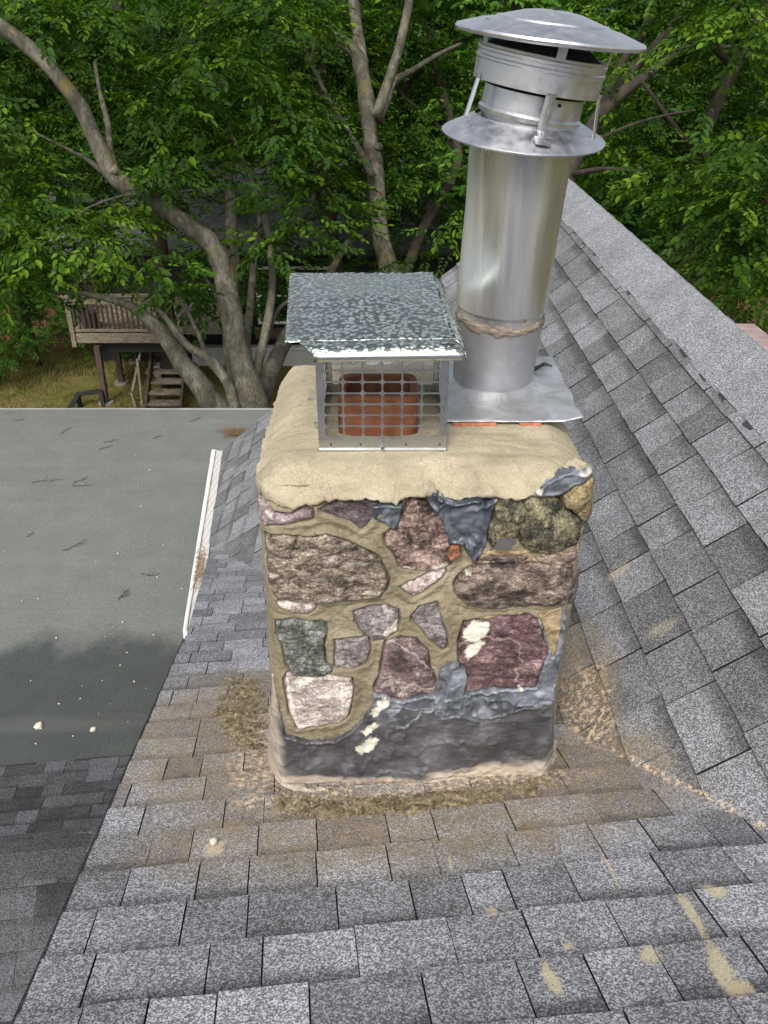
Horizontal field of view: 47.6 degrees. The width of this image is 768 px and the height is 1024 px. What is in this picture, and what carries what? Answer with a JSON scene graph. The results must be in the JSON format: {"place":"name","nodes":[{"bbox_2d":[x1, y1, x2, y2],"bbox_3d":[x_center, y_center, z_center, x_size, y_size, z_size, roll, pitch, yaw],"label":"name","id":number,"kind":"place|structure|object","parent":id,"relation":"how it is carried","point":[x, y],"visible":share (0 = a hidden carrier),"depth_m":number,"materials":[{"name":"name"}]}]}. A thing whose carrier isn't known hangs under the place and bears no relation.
{"place":"outdoors","nodes":[
{"label":"outdoors","id":0,"kind":"place"},
{"bbox_2d":[0,340,174,407],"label":"grass","id":1,"kind":"structure","parent":0,"point":[34,372],"depth_m":21.28,"materials":[{"name":"green plant"}]},
{"bbox_2d":[54,1,701,26],"label":"sky","id":2,"kind":"structure","parent":0,"point":[609,9],"materials":[{"name":"white"}]},
{"bbox_2d":[0,30,767,407],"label":"ground","id":3,"kind":"structure","parent":0,"point":[88,382],"depth_m":21.55,"materials":[{"name":"green plant"}]},
{"bbox_2d":[0,271,64,376],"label":"shrub","id":4,"kind":"object","parent":3,"relation":"on","point":[13,334],"visible":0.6,"depth_m":20.35,"materials":[{"name":"green plant"}]},
{"bbox_2d":[0,278,88,370],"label":"shrub","id":5,"kind":"object","parent":3,"relation":"on","point":[24,342],"visible":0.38,"depth_m":20.99,"materials":[{"name":"green plant"}]},
{"bbox_2d":[14,275,137,367],"bbox_3d":[-7.141,-5.277,22.422,4.415,2.334,3.439,0,31,0],"label":"shrub","id":6,"kind":"object","parent":3,"relation":"on","point":[65,333],"visible":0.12,"depth_m":21.65,"materials":[{"name":"green plant"}]},
{"bbox_2d":[0,49,159,345],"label":"background tree","id":7,"kind":"object","parent":3,"relation":"on","point":[22,308],"visible":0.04,"depth_m":19.85,"materials":[{"name":"green plant"}]},
{"bbox_2d":[67,389,105,407],"bbox_3d":[-6.760,-2.471,19.625,0.912,0.469,0.459,-22,37,-32],"label":"timber frame","id":8,"kind":"object","parent":3,"relation":"on","point":[77,397],"visible":0.75,"depth_m":19.64,"materials":[{"name":"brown wood"}]},
{"bbox_2d":[0,408,272,1023],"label":"flat roof extension","id":9,"kind":"object","parent":3,"relation":"on","point":[58,783],"visible":0.2,"depth_m":7.13,"materials":[{"name":"grey"}]},
{"bbox_2d":[33,722,42,729],"bbox_3d":[-2.377,1.469,5.982,0.056,0.046,0.063,0,31,0],"label":"pebble","id":10,"kind":"object","parent":9,"relation":"on","point":[38,725],"visible":1,"depth_m":5.97,"materials":[{"name":"white stone"}]},
{"bbox_2d":[215,426,245,438],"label":"dry needles","id":11,"kind":"object","parent":9,"relation":"on","point":[239,431],"visible":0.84,"depth_m":10.02,"materials":[{"name":"brown plant"}]},
{"bbox_2d":[60,264,246,405],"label":"wooden deck","id":12,"kind":"structure","parent":3,"relation":"on","point":[119,330],"depth_m":19.21,"materials":[{"name":"brown wood"}]},
{"bbox_2d":[78,306,98,328],"bbox_3d":[-6.514,-4.310,19.216,0.427,0.557,0.427,27,40,38],"label":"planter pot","id":13,"kind":"object","parent":12,"relation":"on","point":[90,317],"visible":0.53,"depth_m":19.15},
{"bbox_2d":[1,0,307,388],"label":"background tree","id":14,"kind":"object","parent":3,"relation":"on","point":[161,242],"visible":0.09,"depth_m":18.78,"materials":[{"name":"green plant"}]},
{"bbox_2d":[153,364,160,377],"bbox_3d":[-5.470,-3.442,21.287,0.336,0.432,0.309,0,31,0],"label":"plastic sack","id":15,"kind":"object","parent":3,"relation":"on","point":[157,375],"visible":0.25,"depth_m":21.19,"materials":[{"name":"grey plastic"}]},
{"bbox_2d":[130,334,189,407],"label":"wooden staircase","id":16,"kind":"structure","parent":3,"relation":"on","point":[149,372],"depth_m":19.73,"materials":[{"name":"brown wood"}]},
{"bbox_2d":[0,0,400,407],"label":"beech tree","id":17,"kind":"object","parent":3,"relation":"on","point":[34,37],"visible":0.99,"depth_m":11.07,"materials":[{"name":"green plant"}]},
{"bbox_2d":[32,159,457,365],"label":"neighbour house","id":18,"kind":"structure","parent":3,"relation":"on","point":[298,354],"depth_m":21.04,"materials":[{"name":"grey wood"}]},
{"bbox_2d":[255,266,288,323],"bbox_3d":[-2.717,-5.324,21.415,0.848,1.429,0.045,0,30,0],"label":"window","id":19,"kind":"structure","parent":18,"relation":"in","point":[280,281],"depth_m":21.40,"materials":[{"name":"clear glass"}]},
{"bbox_2d":[291,266,328,272],"bbox_3d":[-1.679,-5.324,21.415,1.128,1.429,0.045,0,30,0],"label":"window","id":20,"kind":"structure","parent":18,"relation":"in","point":[319,268],"depth_m":21.07,"materials":[{"name":"clear glass"}]},
{"bbox_2d":[138,1,451,158],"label":"background tree","id":21,"kind":"object","parent":3,"relation":"on","point":[231,138],"visible":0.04,"depth_m":23.02,"materials":[{"name":"green plant"}]},
{"bbox_2d":[140,0,582,346],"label":"background tree","id":22,"kind":"object","parent":3,"relation":"on","point":[206,301],"visible":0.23,"depth_m":16.60,"materials":[{"name":"green plant"}]},
{"bbox_2d":[241,0,514,278],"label":"beech tree","id":23,"kind":"object","parent":3,"relation":"on","point":[372,95],"visible":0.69,"depth_m":15.38,"materials":[{"name":"green plant"}]},
{"bbox_2d":[0,0,767,294],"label":"distant wood","id":24,"kind":"object","parent":3,"relation":"on","point":[617,212],"visible":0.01,"depth_m":28.94,"materials":[{"name":"green plant"}]},
{"bbox_2d":[11,178,767,1023],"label":"house","id":25,"kind":"structure","parent":3,"relation":"on","point":[623,878],"depth_m":2.37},
{"bbox_2d":[190,539,206,597],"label":"seed litter","id":26,"kind":"object","parent":25,"relation":"on","point":[200,567],"visible":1,"depth_m":6.66,"materials":[{"name":"beige plant"}]},
{"bbox_2d":[210,838,216,845],"bbox_3d":[-0.444,0.857,2.263,0.019,0.018,0.020,0,31,0],"label":"pebble","id":27,"kind":"object","parent":25,"relation":"on","point":[213,841],"visible":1,"depth_m":2.26,"materials":[{"name":"white stone"}]},
{"bbox_2d":[186,670,270,769],"bbox_3d":[-0.512,0.742,3.186,0.411,0.412,0.959,0,31,0],"label":"mortar rubble","id":28,"kind":"object","parent":25,"relation":"on","point":[238,729],"visible":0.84,"depth_m":3.17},
{"bbox_2d":[246,765,577,834],"bbox_3d":[0.081,0.821,2.477,0.969,0.171,0.359,0,31,0],"label":"mortar rubble","id":29,"kind":"object","parent":25,"relation":"on","point":[412,805],"visible":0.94,"depth_m":2.44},
{"bbox_2d":[255,364,593,792],"bbox_3d":[0.066,0.791,3.039,0.994,2.689,0.904,0,31,0],"label":"stone chimney","id":30,"kind":"object","parent":25,"relation":"on","point":[418,605],"visible":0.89,"depth_m":2.29,"materials":[{"name":"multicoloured stone"}]},
{"bbox_2d":[285,272,468,451],"bbox_3d":[-0.030,-0.399,2.291,0.464,0.347,0.480,0,31,0],"label":"chimney cap","id":31,"kind":"object","parent":30,"relation":"on","point":[341,317],"visible":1,"depth_m":2.16,"materials":[{"name":"silver metal"}]},
{"bbox_2d":[439,6,646,422],"bbox_3d":[0.382,-0.753,2.311,0.476,1.020,0.500,0,31,0],"label":"metal flue pipe","id":32,"kind":"object","parent":30,"relation":"on","point":[524,132],"visible":0.96,"depth_m":2.16,"materials":[{"name":"metal"}]},
{"bbox_2d":[737,324,767,351],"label":"side porch roof","id":33,"kind":"structure","parent":25,"relation":"on","point":[757,334],"depth_m":5.74,"materials":[{"name":"pink metal"}]},
{"bbox_2d":[396,1,482,272],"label":"slender tree","id":34,"kind":"object","parent":3,"relation":"on","point":[430,214],"visible":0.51,"depth_m":16.25,"materials":[{"name":"brown plant"}]},
{"bbox_2d":[178,0,767,228],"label":"background tree","id":35,"kind":"object","parent":3,"relation":"on","point":[456,111],"visible":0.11,"depth_m":18.06,"materials":[{"name":"green plant"}]},
{"bbox_2d":[435,0,767,285],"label":"background tree","id":36,"kind":"object","parent":3,"relation":"on","point":[702,132],"visible":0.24,"depth_m":14.69,"materials":[{"name":"green plant"}]},
{"bbox_2d":[516,0,767,333],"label":"maple tree","id":37,"kind":"object","parent":3,"relation":"on","point":[711,204],"visible":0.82,"depth_m":11.29,"materials":[{"name":"green plant"}]},
{"bbox_2d":[658,148,767,320],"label":"maroon shrub","id":38,"kind":"object","parent":3,"relation":"on","point":[717,242],"visible":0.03,"depth_m":15.48,"materials":[{"name":"red plant"}]}
]}

